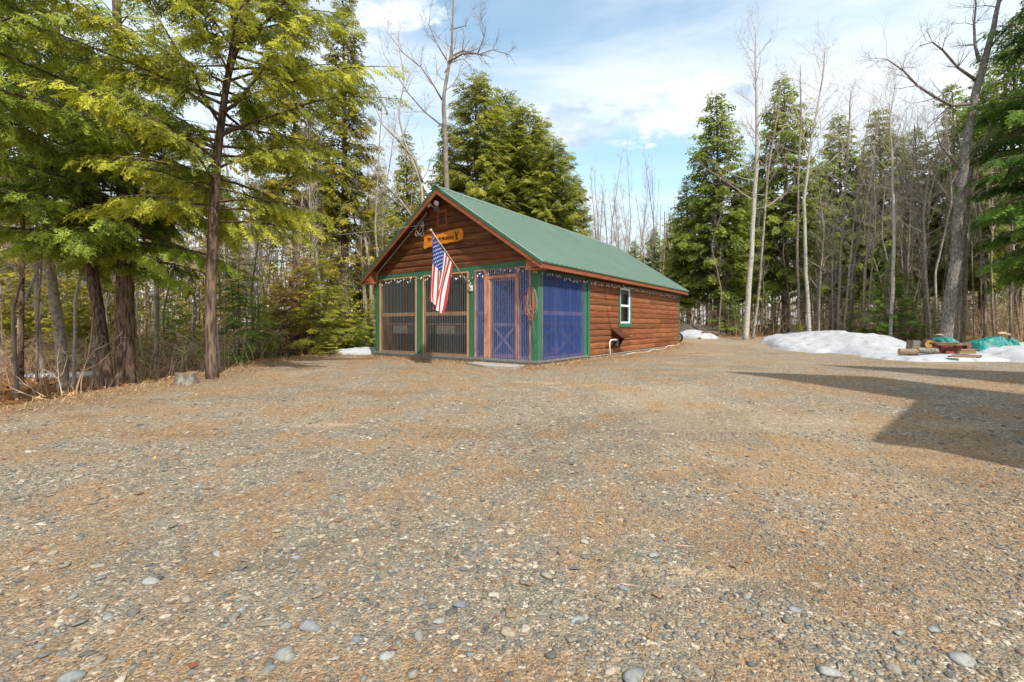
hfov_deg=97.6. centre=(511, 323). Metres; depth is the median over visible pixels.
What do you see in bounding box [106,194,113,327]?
slim tree
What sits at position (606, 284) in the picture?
string lights
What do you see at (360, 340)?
young fir
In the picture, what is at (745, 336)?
birch tree
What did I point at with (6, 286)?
slim tree
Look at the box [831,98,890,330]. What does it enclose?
slim tree
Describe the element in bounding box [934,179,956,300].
slim tree
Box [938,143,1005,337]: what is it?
bare tree
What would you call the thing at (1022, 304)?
slim tree
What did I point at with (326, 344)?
young fir
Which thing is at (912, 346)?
concrete block
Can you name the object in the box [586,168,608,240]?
slim tree
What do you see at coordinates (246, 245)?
slim tree
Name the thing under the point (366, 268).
slim tree
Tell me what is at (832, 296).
slim tree
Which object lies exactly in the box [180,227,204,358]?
slim tree
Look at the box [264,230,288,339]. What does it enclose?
slim tree
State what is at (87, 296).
hemlock tree
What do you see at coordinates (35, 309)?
bare tree
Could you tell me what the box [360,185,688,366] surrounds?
log cabin
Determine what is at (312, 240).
slim tree
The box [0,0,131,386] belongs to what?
hemlock tree
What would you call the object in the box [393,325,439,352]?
covered table
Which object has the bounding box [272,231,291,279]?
slim tree
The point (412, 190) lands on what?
slim tree
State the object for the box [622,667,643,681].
flat stone
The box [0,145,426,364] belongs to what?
understory
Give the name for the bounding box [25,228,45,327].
slim tree
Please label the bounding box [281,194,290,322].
slim tree
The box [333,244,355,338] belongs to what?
slim tree
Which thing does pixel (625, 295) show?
window
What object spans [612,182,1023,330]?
woods
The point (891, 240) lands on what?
slim tree
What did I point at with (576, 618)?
flat stone
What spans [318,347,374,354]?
snow patch
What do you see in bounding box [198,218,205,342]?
slim tree
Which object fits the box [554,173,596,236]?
hemlock tree
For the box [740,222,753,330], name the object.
slim tree
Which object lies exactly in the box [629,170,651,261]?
slim tree
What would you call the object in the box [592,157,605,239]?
slim tree
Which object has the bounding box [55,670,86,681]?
flat stone
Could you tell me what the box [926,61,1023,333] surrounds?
hemlock tree
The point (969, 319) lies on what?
undergrowth
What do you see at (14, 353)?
bare tree
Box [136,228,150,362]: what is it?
slim tree
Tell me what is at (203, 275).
slim tree
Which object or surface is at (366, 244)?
bare tree
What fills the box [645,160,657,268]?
slim tree
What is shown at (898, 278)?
hemlock tree
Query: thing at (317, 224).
slim tree
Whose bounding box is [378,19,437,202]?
bare tree
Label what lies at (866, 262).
bare tree
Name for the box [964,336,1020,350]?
tarp
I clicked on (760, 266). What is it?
bare tree
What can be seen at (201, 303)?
slim tree
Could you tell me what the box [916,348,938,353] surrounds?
log
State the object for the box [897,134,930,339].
slim tree
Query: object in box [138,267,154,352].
slim tree
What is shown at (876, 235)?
slim tree
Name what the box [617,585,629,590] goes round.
flat stone
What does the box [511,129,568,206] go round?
hemlock tree
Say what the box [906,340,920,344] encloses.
concrete block
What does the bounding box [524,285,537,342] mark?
cord coil
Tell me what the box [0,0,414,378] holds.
hemlock tree
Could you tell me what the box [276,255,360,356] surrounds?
young fir
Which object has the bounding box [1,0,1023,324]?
sky
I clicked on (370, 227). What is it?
slim tree
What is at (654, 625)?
fallen twigs
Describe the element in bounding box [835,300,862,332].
young fir
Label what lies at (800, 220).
slim tree
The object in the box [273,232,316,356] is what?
slim tree
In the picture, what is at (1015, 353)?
snow patch
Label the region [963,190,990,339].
slim tree
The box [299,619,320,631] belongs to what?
flat stone
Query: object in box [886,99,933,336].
slim tree
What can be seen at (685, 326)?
earth mound
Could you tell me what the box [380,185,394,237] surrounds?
slim tree
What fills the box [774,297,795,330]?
slim tree
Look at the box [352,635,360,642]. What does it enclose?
flat stone
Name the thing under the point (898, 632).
flat stone
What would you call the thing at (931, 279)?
hemlock tree
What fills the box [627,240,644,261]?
hemlock tree
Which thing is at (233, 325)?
young fir
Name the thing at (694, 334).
snow patch
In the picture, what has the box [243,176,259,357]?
slim tree
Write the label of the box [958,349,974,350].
timber
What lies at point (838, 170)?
hemlock tree
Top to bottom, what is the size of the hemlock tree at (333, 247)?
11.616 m
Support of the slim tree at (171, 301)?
on the ground at (968, 392)
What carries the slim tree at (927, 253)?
on the ground at (968, 392)
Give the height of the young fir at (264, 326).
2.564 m
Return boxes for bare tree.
[0,206,75,371]
[0,233,69,399]
[11,67,72,390]
[139,232,188,371]
[230,150,284,352]
[289,182,350,351]
[290,70,423,346]
[304,157,351,349]
[365,0,518,188]
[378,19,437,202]
[688,57,851,338]
[746,56,825,331]
[804,73,911,329]
[807,110,928,331]
[811,149,895,330]
[846,86,996,339]
[852,102,1007,339]
[930,131,996,343]
[933,144,984,339]
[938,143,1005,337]
[971,155,1006,336]
[978,177,1022,337]
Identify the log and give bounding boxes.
[702,331,717,336]
[897,348,918,354]
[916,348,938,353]
[921,339,934,347]
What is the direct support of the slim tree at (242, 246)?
on the ground at (968, 392)
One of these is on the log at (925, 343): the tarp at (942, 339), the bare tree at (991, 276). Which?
the tarp at (942, 339)
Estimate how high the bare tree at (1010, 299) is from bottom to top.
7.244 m
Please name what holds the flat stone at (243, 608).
on the ground at (968, 392)
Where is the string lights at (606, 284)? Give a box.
[542,271,676,298]
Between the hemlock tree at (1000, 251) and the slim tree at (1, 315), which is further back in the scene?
the hemlock tree at (1000, 251)
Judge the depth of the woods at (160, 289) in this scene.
31.42 m
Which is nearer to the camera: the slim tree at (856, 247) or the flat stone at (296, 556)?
the flat stone at (296, 556)
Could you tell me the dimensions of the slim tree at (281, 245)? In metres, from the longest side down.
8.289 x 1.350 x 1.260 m
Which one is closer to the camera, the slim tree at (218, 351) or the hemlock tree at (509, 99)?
the slim tree at (218, 351)
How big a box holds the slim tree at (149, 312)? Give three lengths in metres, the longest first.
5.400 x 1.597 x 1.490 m
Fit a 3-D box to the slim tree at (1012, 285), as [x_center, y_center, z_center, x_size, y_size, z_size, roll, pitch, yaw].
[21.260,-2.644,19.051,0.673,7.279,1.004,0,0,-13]
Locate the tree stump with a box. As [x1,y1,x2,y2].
[173,371,198,384]
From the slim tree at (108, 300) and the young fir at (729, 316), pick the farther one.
the young fir at (729, 316)
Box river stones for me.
[0,397,1023,681]
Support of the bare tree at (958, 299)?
on the ground at (968, 392)
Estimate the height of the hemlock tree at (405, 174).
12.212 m
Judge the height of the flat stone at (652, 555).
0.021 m
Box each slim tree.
[0,217,67,354]
[0,222,9,362]
[0,263,14,297]
[1,220,11,344]
[8,225,67,381]
[10,224,18,305]
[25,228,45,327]
[30,249,85,354]
[46,275,77,313]
[72,192,107,385]
[92,193,141,382]
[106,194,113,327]
[109,277,113,344]
[110,279,162,309]
[135,256,160,351]
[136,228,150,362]
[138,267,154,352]
[140,279,152,336]
[143,274,165,326]
[144,205,191,372]
[144,237,186,341]
[165,257,179,346]
[178,222,204,369]
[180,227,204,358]
[187,235,198,356]
[188,234,229,312]
[188,247,205,307]
[193,235,204,344]
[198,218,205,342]
[202,172,233,350]
[203,92,239,366]
[206,98,244,366]
[217,187,247,301]
[219,175,245,363]
[235,223,254,355]
[236,174,257,354]
[239,176,271,357]
[240,136,271,356]
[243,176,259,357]
[244,249,278,348]
[247,145,272,358]
[247,235,272,311]
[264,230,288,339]
[265,225,286,326]
[270,169,292,347]
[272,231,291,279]
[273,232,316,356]
[276,181,298,306]
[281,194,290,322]
[284,102,323,345]
[291,110,327,335]
[308,123,338,334]
[308,150,329,346]
[314,233,329,348]
[323,233,333,317]
[326,238,339,315]
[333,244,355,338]
[348,220,354,327]
[349,110,383,343]
[350,185,371,338]
[353,122,392,254]
[359,106,409,251]
[360,196,379,334]
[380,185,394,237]
[403,153,417,222]
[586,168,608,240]
[588,174,617,240]
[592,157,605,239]
[596,188,618,245]
[600,155,624,244]
[602,191,640,255]
[608,210,634,251]
[609,185,626,247]
[610,182,637,252]
[615,213,629,251]
[617,207,628,252]
[618,149,633,253]
[619,203,635,249]
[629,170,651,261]
[635,199,648,257]
[638,170,658,261]
[642,144,657,269]
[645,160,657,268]
[654,188,661,260]
[699,185,734,335]
[707,138,736,284]
[724,182,755,333]
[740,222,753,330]
[755,198,768,334]
[771,203,800,331]
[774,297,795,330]
[780,153,810,276]
[793,217,830,329]
[794,158,843,330]
[800,193,861,327]
[800,209,862,330]
[800,215,817,305]
[801,192,859,330]
[810,166,870,329]
[812,154,842,329]
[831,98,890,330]
[844,168,875,327]
[849,135,906,332]
[853,147,887,311]
[861,167,900,323]
[861,175,885,325]
[863,130,951,321]
[877,162,908,319]
[880,174,906,336]
[881,105,922,337]
[881,188,932,319]
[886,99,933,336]
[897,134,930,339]
[909,208,932,331]
[910,178,934,301]
[912,194,936,331]
[926,106,983,333]
[928,180,974,266]
[929,187,963,283]
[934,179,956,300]
[935,199,988,340]
[936,104,964,225]
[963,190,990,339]
[968,199,989,338]
[988,246,1023,339]
[994,292,997,332]
[999,195,1023,301]
[1000,185,1022,324]
[1019,289,1022,320]
[1021,285,1023,333]
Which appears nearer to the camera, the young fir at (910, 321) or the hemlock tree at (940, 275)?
the young fir at (910, 321)
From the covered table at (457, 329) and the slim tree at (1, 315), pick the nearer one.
the covered table at (457, 329)
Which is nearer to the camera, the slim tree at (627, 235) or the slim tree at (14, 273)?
the slim tree at (14, 273)
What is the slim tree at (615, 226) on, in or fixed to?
on the ground at (968, 392)
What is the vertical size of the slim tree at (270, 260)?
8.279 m
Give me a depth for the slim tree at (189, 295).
17.56 m
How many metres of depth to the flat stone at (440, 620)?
1.82 m
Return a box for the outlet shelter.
[609,328,629,357]
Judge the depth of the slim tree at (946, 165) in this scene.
20.74 m
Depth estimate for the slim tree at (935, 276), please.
21.45 m
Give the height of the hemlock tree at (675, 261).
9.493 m
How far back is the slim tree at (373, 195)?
21.96 m
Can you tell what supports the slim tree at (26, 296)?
on the ground at (968, 392)
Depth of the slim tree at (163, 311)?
13.87 m
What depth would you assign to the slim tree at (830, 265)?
22.94 m
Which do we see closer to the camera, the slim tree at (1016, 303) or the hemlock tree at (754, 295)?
the slim tree at (1016, 303)
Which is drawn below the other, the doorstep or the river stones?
the river stones
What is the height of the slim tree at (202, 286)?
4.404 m
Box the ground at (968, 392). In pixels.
[0,324,1023,681]
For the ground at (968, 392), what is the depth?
2.90 m
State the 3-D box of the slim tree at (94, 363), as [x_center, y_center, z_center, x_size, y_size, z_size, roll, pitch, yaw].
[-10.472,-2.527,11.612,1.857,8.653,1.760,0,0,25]
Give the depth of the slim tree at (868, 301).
21.93 m
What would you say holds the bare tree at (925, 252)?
on the ground at (968, 392)
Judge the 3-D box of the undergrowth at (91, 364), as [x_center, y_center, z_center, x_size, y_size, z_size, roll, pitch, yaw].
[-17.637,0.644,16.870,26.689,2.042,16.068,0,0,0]
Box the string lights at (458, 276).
[376,266,536,285]
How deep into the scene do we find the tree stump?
7.67 m
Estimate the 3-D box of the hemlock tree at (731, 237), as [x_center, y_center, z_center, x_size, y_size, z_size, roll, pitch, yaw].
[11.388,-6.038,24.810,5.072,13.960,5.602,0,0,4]
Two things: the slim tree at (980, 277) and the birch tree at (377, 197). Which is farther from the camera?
the slim tree at (980, 277)
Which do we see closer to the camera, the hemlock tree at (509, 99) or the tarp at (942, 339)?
the tarp at (942, 339)
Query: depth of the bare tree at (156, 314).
13.95 m
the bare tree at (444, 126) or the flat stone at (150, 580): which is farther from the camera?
the bare tree at (444, 126)
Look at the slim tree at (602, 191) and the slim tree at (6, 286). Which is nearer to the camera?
the slim tree at (6, 286)
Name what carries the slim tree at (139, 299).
on the ground at (968, 392)
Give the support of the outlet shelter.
attached to the log cabin
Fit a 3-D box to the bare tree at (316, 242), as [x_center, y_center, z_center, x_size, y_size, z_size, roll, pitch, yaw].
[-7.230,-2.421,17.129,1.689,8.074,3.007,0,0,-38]
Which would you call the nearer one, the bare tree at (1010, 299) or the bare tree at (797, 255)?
the bare tree at (1010, 299)
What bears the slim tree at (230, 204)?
on the ground at (968, 392)
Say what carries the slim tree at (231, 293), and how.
on the ground at (968, 392)
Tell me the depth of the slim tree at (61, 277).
16.80 m
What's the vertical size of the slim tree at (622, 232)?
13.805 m
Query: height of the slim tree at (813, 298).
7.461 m
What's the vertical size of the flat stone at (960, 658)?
0.026 m
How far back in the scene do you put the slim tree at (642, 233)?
49.94 m
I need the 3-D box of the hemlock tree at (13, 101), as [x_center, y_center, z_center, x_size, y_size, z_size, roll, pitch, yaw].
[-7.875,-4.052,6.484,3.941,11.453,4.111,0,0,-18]
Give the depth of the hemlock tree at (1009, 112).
16.21 m
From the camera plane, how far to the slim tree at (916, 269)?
23.35 m
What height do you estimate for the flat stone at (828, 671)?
0.023 m
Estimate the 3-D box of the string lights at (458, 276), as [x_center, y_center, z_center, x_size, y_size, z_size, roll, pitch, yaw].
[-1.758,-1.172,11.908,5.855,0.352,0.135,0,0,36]
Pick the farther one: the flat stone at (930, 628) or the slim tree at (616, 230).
the slim tree at (616, 230)
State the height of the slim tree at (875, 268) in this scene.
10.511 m
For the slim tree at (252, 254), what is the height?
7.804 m
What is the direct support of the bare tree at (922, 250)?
on the ground at (968, 392)
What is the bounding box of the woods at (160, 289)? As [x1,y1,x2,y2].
[6,200,410,336]
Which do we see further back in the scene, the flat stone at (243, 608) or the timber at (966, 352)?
the timber at (966, 352)
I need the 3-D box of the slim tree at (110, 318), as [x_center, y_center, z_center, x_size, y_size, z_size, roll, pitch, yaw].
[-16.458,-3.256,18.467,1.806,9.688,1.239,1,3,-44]
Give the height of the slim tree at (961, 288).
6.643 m
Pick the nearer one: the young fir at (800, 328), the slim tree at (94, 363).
the slim tree at (94, 363)
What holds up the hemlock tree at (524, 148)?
on the ground at (968, 392)
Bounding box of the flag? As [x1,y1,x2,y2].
[429,229,472,313]
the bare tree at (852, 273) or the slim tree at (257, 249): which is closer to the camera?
the slim tree at (257, 249)
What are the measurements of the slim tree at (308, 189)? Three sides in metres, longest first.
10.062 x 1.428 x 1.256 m
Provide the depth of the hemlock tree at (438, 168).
23.82 m
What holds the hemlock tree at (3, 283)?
on the ground at (968, 392)
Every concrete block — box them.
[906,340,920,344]
[906,345,919,348]
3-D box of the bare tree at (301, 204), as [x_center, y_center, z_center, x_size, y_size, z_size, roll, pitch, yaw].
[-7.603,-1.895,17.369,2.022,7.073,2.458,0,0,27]
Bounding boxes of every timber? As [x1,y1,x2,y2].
[951,355,981,356]
[957,351,975,353]
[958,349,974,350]
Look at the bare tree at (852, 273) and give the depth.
20.97 m
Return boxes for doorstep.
[467,362,524,368]
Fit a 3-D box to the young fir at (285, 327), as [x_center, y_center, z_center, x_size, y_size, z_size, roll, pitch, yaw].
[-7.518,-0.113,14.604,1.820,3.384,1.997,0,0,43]
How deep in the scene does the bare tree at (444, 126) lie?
20.99 m
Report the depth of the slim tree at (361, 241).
17.12 m
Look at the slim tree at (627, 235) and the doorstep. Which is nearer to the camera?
the doorstep
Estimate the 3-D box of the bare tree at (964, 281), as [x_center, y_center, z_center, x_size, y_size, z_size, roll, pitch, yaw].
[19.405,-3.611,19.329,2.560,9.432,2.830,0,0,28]
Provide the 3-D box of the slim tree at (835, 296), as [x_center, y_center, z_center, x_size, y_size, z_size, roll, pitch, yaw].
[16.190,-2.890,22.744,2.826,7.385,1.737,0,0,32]
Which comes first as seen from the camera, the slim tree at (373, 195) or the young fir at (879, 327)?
the young fir at (879, 327)
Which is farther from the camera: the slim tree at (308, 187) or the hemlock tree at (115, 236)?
the slim tree at (308, 187)
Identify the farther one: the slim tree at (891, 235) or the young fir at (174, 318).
the slim tree at (891, 235)
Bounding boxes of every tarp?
[932,337,960,342]
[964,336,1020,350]
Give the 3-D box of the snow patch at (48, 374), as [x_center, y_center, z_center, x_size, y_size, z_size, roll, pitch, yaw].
[-12.600,1.605,13.200,3.136,0.401,0.896,0,0,-10]
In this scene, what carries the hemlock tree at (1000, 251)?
on the ground at (968, 392)
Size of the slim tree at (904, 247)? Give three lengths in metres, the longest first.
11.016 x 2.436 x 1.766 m
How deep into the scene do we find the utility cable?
12.53 m
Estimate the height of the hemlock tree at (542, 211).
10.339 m
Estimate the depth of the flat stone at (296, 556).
2.31 m
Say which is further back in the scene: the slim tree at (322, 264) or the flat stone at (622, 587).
the slim tree at (322, 264)
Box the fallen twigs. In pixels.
[2,373,1016,681]
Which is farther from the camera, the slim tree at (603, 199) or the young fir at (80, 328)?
the slim tree at (603, 199)
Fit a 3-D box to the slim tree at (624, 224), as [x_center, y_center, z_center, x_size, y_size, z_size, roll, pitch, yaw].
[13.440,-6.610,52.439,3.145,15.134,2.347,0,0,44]
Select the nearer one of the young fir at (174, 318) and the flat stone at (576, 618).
the flat stone at (576, 618)
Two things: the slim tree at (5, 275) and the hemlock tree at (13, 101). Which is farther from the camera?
the slim tree at (5, 275)
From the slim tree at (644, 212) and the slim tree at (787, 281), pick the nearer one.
the slim tree at (787, 281)
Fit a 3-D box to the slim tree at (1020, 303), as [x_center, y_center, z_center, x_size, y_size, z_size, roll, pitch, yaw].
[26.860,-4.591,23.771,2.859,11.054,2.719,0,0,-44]
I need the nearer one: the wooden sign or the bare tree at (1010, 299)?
the wooden sign
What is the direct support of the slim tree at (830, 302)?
on the ground at (968, 392)
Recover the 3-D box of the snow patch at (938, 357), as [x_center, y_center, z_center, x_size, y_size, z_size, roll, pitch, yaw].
[14.100,1.023,13.050,8.064,0.474,3.696,0,0,-2]
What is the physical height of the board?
0.018 m
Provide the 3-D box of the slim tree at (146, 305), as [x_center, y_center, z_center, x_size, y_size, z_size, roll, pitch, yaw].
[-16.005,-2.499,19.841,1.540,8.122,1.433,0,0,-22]
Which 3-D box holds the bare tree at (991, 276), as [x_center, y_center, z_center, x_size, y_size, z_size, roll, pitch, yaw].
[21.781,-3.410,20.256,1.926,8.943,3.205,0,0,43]
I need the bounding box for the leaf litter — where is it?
[0,332,1022,405]
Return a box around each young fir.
[0,261,53,357]
[27,278,114,362]
[136,280,203,364]
[180,238,289,362]
[236,294,286,356]
[251,268,309,361]
[267,234,337,355]
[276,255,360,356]
[312,327,341,354]
[323,279,369,350]
[345,321,370,348]
[359,294,374,346]
[707,280,751,333]
[792,319,804,332]
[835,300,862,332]
[856,249,914,336]
[883,272,937,340]
[911,300,940,338]
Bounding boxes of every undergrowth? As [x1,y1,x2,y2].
[0,312,374,398]
[680,291,1023,343]
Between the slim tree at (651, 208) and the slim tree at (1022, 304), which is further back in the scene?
the slim tree at (651, 208)
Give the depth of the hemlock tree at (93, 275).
9.22 m
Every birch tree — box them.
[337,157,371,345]
[349,89,394,257]
[683,0,815,339]
[745,18,892,331]
[800,53,945,335]
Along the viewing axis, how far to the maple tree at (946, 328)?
16.38 m
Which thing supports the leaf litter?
on the ground at (968, 392)
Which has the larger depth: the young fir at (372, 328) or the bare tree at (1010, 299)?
the bare tree at (1010, 299)
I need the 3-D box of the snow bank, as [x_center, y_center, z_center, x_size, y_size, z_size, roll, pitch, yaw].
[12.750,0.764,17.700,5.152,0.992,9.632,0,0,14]
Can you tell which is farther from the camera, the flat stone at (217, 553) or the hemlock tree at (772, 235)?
the hemlock tree at (772, 235)
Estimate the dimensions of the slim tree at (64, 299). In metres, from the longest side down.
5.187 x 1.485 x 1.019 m
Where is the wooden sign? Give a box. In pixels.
[424,228,463,249]
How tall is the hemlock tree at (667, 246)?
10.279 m
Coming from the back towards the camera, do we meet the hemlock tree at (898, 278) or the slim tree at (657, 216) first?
the slim tree at (657, 216)
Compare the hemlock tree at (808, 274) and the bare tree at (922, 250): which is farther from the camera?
the hemlock tree at (808, 274)
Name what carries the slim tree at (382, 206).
on the ground at (968, 392)
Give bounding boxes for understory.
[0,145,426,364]
[659,215,1023,332]
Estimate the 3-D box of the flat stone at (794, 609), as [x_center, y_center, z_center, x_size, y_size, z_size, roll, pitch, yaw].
[1.212,1.225,1.921,0.052,0.014,0.047,0,0,-30]
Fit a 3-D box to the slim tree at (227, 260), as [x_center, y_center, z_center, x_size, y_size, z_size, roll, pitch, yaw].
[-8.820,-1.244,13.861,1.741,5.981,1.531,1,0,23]
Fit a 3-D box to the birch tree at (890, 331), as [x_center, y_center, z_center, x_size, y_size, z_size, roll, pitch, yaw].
[15.439,-4.996,19.034,5.293,12.241,5.526,0,0,0]
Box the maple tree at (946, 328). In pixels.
[849,0,1023,337]
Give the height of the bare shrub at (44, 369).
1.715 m
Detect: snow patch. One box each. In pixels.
[24,371,140,376]
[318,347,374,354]
[680,330,718,338]
[860,353,1009,361]
[976,342,1023,362]
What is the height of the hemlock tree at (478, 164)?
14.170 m
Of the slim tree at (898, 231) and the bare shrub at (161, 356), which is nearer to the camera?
the bare shrub at (161, 356)
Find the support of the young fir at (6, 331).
on the ground at (968, 392)
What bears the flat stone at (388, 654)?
on the ground at (968, 392)
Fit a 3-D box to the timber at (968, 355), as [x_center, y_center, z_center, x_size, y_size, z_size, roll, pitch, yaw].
[12.075,0.862,11.900,0.664,0.065,0.090,0,0,6]
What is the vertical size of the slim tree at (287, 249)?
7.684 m
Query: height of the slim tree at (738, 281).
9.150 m
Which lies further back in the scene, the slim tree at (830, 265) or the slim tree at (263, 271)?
the slim tree at (830, 265)
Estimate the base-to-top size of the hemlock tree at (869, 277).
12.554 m
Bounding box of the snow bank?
[761,330,905,355]
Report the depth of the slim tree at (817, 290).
23.06 m
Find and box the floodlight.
[427,200,439,211]
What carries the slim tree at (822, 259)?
on the ground at (968, 392)
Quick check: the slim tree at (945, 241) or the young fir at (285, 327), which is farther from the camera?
the slim tree at (945, 241)
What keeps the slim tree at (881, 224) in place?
on the ground at (968, 392)
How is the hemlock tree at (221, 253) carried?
on the ground at (968, 392)
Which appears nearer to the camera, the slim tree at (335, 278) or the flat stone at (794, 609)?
the flat stone at (794, 609)
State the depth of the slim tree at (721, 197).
24.81 m
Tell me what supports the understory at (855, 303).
on the ground at (968, 392)
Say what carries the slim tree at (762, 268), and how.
on the ground at (968, 392)
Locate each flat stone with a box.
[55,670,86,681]
[141,576,159,584]
[213,551,220,556]
[237,606,246,611]
[273,644,296,661]
[289,555,300,558]
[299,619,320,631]
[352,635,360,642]
[378,650,396,660]
[433,617,444,623]
[452,600,465,607]
[570,616,584,622]
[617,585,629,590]
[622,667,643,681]
[648,553,659,557]
[788,605,802,612]
[817,665,842,676]
[892,630,904,635]
[926,625,940,632]
[947,651,976,666]
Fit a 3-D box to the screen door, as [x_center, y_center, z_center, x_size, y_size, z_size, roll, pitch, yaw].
[-0.204,-0.130,10.863,0.785,1.940,0.069,0,0,36]
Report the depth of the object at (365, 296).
17.47 m
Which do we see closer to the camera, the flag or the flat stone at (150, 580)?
the flat stone at (150, 580)
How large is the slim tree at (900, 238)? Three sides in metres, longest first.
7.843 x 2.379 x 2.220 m
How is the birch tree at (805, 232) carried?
on the ground at (968, 392)
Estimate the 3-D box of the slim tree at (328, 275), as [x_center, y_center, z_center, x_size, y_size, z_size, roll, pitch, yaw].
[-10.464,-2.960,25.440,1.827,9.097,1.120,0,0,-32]
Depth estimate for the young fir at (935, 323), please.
19.92 m
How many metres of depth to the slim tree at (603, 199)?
38.94 m
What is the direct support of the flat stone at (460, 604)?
on the ground at (968, 392)
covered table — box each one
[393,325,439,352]
[436,326,483,352]
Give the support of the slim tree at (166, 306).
on the ground at (968, 392)
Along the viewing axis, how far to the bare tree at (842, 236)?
20.99 m
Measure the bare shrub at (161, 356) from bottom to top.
1.751 m
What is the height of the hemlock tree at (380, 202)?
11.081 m
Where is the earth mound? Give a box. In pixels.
[680,323,727,335]
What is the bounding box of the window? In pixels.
[618,286,631,326]
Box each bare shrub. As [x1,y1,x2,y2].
[0,323,69,399]
[71,312,126,393]
[137,321,185,380]
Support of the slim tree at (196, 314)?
on the ground at (968, 392)
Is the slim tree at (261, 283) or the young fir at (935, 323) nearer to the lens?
the slim tree at (261, 283)
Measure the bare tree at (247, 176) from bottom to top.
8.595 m
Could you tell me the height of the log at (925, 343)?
0.280 m
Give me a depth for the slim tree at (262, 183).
14.47 m
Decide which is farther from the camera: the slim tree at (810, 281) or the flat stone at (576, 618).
the slim tree at (810, 281)
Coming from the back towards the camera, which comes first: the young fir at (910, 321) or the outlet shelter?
the young fir at (910, 321)
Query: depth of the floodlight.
12.04 m
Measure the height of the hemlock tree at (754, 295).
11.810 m
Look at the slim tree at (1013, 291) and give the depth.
20.95 m
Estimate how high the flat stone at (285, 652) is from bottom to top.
0.034 m
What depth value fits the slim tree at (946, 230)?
19.52 m
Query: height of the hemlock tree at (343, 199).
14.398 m
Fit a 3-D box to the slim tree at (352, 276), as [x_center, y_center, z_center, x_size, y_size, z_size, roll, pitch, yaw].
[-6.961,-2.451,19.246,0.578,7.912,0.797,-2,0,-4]
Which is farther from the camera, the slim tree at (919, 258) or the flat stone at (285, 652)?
the slim tree at (919, 258)
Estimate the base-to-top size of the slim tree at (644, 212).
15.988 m
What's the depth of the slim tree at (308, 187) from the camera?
15.80 m
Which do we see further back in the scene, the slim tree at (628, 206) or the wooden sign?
the slim tree at (628, 206)
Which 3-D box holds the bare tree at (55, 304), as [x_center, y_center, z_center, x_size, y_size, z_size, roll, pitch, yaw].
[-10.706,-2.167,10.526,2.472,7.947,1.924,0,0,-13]
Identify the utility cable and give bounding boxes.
[25,221,425,253]
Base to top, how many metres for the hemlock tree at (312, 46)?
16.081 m
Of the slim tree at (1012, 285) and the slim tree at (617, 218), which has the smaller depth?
the slim tree at (1012, 285)
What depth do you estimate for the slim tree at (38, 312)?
12.18 m
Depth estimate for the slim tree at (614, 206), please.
38.04 m
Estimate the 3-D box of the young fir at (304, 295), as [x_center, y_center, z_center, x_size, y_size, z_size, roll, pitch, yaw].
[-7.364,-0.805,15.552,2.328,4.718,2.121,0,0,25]
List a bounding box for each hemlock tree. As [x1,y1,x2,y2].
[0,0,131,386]
[0,0,136,183]
[0,0,248,385]
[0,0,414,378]
[0,1,245,388]
[0,219,32,314]
[0,221,47,341]
[63,269,113,319]
[192,190,259,336]
[239,0,340,351]
[282,199,340,318]
[303,0,385,339]
[349,163,396,310]
[349,202,385,325]
[380,133,424,242]
[420,126,467,197]
[427,69,534,212]
[468,88,536,201]
[486,101,577,230]
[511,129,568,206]
[520,136,593,237]
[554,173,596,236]
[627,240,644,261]
[640,227,669,277]
[658,181,712,323]
[658,212,693,311]
[671,90,774,330]
[721,159,777,331]
[735,70,850,333]
[789,164,846,330]
[795,111,896,330]
[833,107,932,332]
[836,166,876,326]
[875,128,949,330]
[908,83,987,296]
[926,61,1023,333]
[931,0,1023,295]
[949,14,1023,336]
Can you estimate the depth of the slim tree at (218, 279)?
12.19 m
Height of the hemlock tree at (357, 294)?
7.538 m
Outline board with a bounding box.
[935,344,966,344]
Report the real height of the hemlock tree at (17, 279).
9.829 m
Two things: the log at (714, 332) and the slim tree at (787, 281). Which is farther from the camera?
the slim tree at (787, 281)
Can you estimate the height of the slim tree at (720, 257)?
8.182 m
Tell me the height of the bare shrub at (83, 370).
1.861 m
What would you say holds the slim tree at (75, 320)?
on the ground at (968, 392)
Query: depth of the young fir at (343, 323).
15.91 m
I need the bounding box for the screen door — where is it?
[491,277,515,358]
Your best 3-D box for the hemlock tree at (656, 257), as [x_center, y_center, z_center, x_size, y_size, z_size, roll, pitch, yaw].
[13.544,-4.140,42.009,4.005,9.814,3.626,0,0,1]
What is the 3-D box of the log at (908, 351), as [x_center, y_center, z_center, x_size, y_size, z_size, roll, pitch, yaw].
[11.109,0.796,12.556,0.450,0.192,0.204,0,0,12]
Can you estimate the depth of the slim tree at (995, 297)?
24.91 m
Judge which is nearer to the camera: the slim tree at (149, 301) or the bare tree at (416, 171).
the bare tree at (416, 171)
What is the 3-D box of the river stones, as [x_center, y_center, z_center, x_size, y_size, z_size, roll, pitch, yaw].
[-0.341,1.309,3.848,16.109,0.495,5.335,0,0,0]
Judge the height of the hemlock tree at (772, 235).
14.882 m
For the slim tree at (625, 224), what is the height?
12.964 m
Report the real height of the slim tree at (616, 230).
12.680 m
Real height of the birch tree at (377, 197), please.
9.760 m

